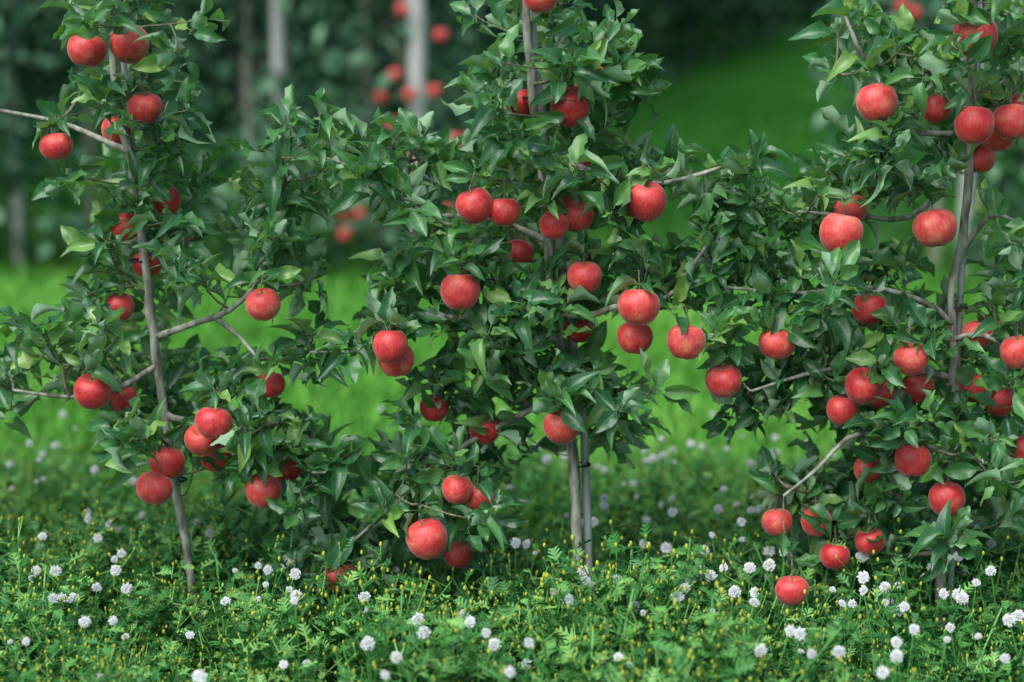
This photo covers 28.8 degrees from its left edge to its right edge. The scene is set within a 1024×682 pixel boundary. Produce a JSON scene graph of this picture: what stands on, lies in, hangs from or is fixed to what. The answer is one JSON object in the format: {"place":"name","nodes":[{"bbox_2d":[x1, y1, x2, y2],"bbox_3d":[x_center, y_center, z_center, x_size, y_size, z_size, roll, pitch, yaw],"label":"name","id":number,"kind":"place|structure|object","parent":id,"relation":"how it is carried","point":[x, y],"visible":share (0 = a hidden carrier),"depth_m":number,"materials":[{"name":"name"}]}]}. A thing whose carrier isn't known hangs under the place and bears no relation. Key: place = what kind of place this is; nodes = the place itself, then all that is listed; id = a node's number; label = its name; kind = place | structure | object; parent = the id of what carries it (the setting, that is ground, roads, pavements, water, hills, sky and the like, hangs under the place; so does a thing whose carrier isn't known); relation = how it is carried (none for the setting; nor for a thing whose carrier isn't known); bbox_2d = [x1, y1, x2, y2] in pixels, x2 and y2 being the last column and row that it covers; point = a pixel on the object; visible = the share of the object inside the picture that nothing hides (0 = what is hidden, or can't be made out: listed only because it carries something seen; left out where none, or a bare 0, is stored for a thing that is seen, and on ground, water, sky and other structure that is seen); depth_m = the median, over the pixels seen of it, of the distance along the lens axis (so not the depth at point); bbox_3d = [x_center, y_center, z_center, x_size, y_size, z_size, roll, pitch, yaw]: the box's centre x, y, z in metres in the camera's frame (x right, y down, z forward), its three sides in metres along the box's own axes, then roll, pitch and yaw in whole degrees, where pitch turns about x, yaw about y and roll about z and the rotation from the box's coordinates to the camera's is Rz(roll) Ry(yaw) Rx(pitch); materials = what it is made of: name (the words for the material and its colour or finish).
{"place":"outdoors","nodes":[
{"label":"outdoors","id":0,"kind":"place"},
{"bbox_2d":[0,0,1023,681],"bbox_3d":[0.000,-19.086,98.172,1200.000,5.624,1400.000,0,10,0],"label":"ground","id":1,"kind":"structure","parent":0,"point":[774,70],"depth_m":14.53,"materials":[{"name":"green plant"}]},
{"bbox_2d":[4,0,26,265],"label":"orchard post","id":2,"kind":"object","parent":1,"relation":"on","point":[18,200],"depth_m":9.91,"materials":[{"name":"concrete"}]},
{"bbox_2d":[115,0,186,482],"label":"support stake","id":3,"kind":"object","parent":1,"relation":"on","point":[124,69],"visible":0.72,"depth_m":3.92,"materials":[{"name":"wood"}]},
{"bbox_2d":[0,0,425,672],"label":"apple tree","id":4,"kind":"object","parent":1,"relation":"on","point":[128,424],"visible":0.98,"depth_m":3.88,"materials":[{"name":"green plant"}]},
{"bbox_2d":[270,0,288,244],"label":"orchard post","id":5,"kind":"object","parent":1,"relation":"on","point":[278,50],"visible":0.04,"depth_m":9.77,"materials":[{"name":"concrete"}]},
{"bbox_2d":[99,0,480,82],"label":"distant orchard trees","id":6,"kind":"object","parent":1,"relation":"on","point":[375,21],"visible":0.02,"depth_m":19.07,"materials":[{"name":"green plant"}]},
{"bbox_2d":[0,0,827,152],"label":"distant orchard trees","id":7,"kind":"object","parent":1,"relation":"on","point":[725,14],"visible":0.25,"depth_m":17.53,"materials":[{"name":"green plant"}]},
{"bbox_2d":[408,0,426,231],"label":"orchard post","id":8,"kind":"object","parent":1,"relation":"on","point":[417,56],"depth_m":9.33,"materials":[{"name":"concrete"}]},
{"bbox_2d":[0,404,1003,681],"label":"long grass","id":9,"kind":"structure","parent":1,"relation":"on","point":[380,472],"depth_m":5.13,"materials":[{"name":"green plant"}]},
{"bbox_2d":[0,175,1021,285],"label":"hedge","id":10,"kind":"object","parent":1,"relation":"on","point":[6,232],"visible":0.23,"depth_m":9.87,"materials":[{"name":"green plant"}]},
{"bbox_2d":[0,429,1023,681],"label":"wild meadow weeds","id":11,"kind":"object","parent":1,"relation":"on","point":[686,649],"visible":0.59,"depth_m":3.88,"materials":[{"name":"green plant"}]},
{"bbox_2d":[0,0,1023,286],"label":"apple orchard row","id":12,"kind":"object","parent":1,"relation":"on","point":[24,18],"visible":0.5,"depth_m":9.68,"materials":[{"name":"green plant"}]},
{"bbox_2d":[0,377,1023,681],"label":"white seed head flowers","id":13,"kind":"object","parent":1,"relation":"on","point":[734,591],"visible":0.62,"depth_m":3.84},
{"bbox_2d":[260,0,796,604],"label":"apple tree","id":14,"kind":"object","parent":1,"relation":"on","point":[430,494],"visible":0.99,"depth_m":3.88,"materials":[{"name":"green plant"}]},
{"bbox_2d":[522,11,592,597],"bbox_3d":[0.095,-0.078,3.965,0.150,1.485,0.053,0,10,0],"label":"support stake","id":15,"kind":"object","parent":1,"relation":"on","point":[585,475],"visible":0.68,"depth_m":4.03,"materials":[{"name":"wood"}]},
{"bbox_2d":[692,0,1023,671],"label":"apple tree","id":16,"kind":"object","parent":1,"relation":"on","point":[860,391],"visible":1,"depth_m":3.88,"materials":[{"name":"green plant"}]},
{"bbox_2d":[947,0,984,653],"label":"support stake","id":17,"kind":"object","parent":1,"relation":"on","point":[960,285],"visible":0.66,"depth_m":3.98,"materials":[{"name":"wood"}]},
{"bbox_2d":[958,64,974,277],"bbox_3d":[2.200,-1.749,9.439,0.082,3.100,0.076,0,10,0],"label":"orchard post","id":18,"kind":"object","parent":1,"relation":"on","point":[961,198],"depth_m":9.61,"materials":[{"name":"concrete"}]}
]}

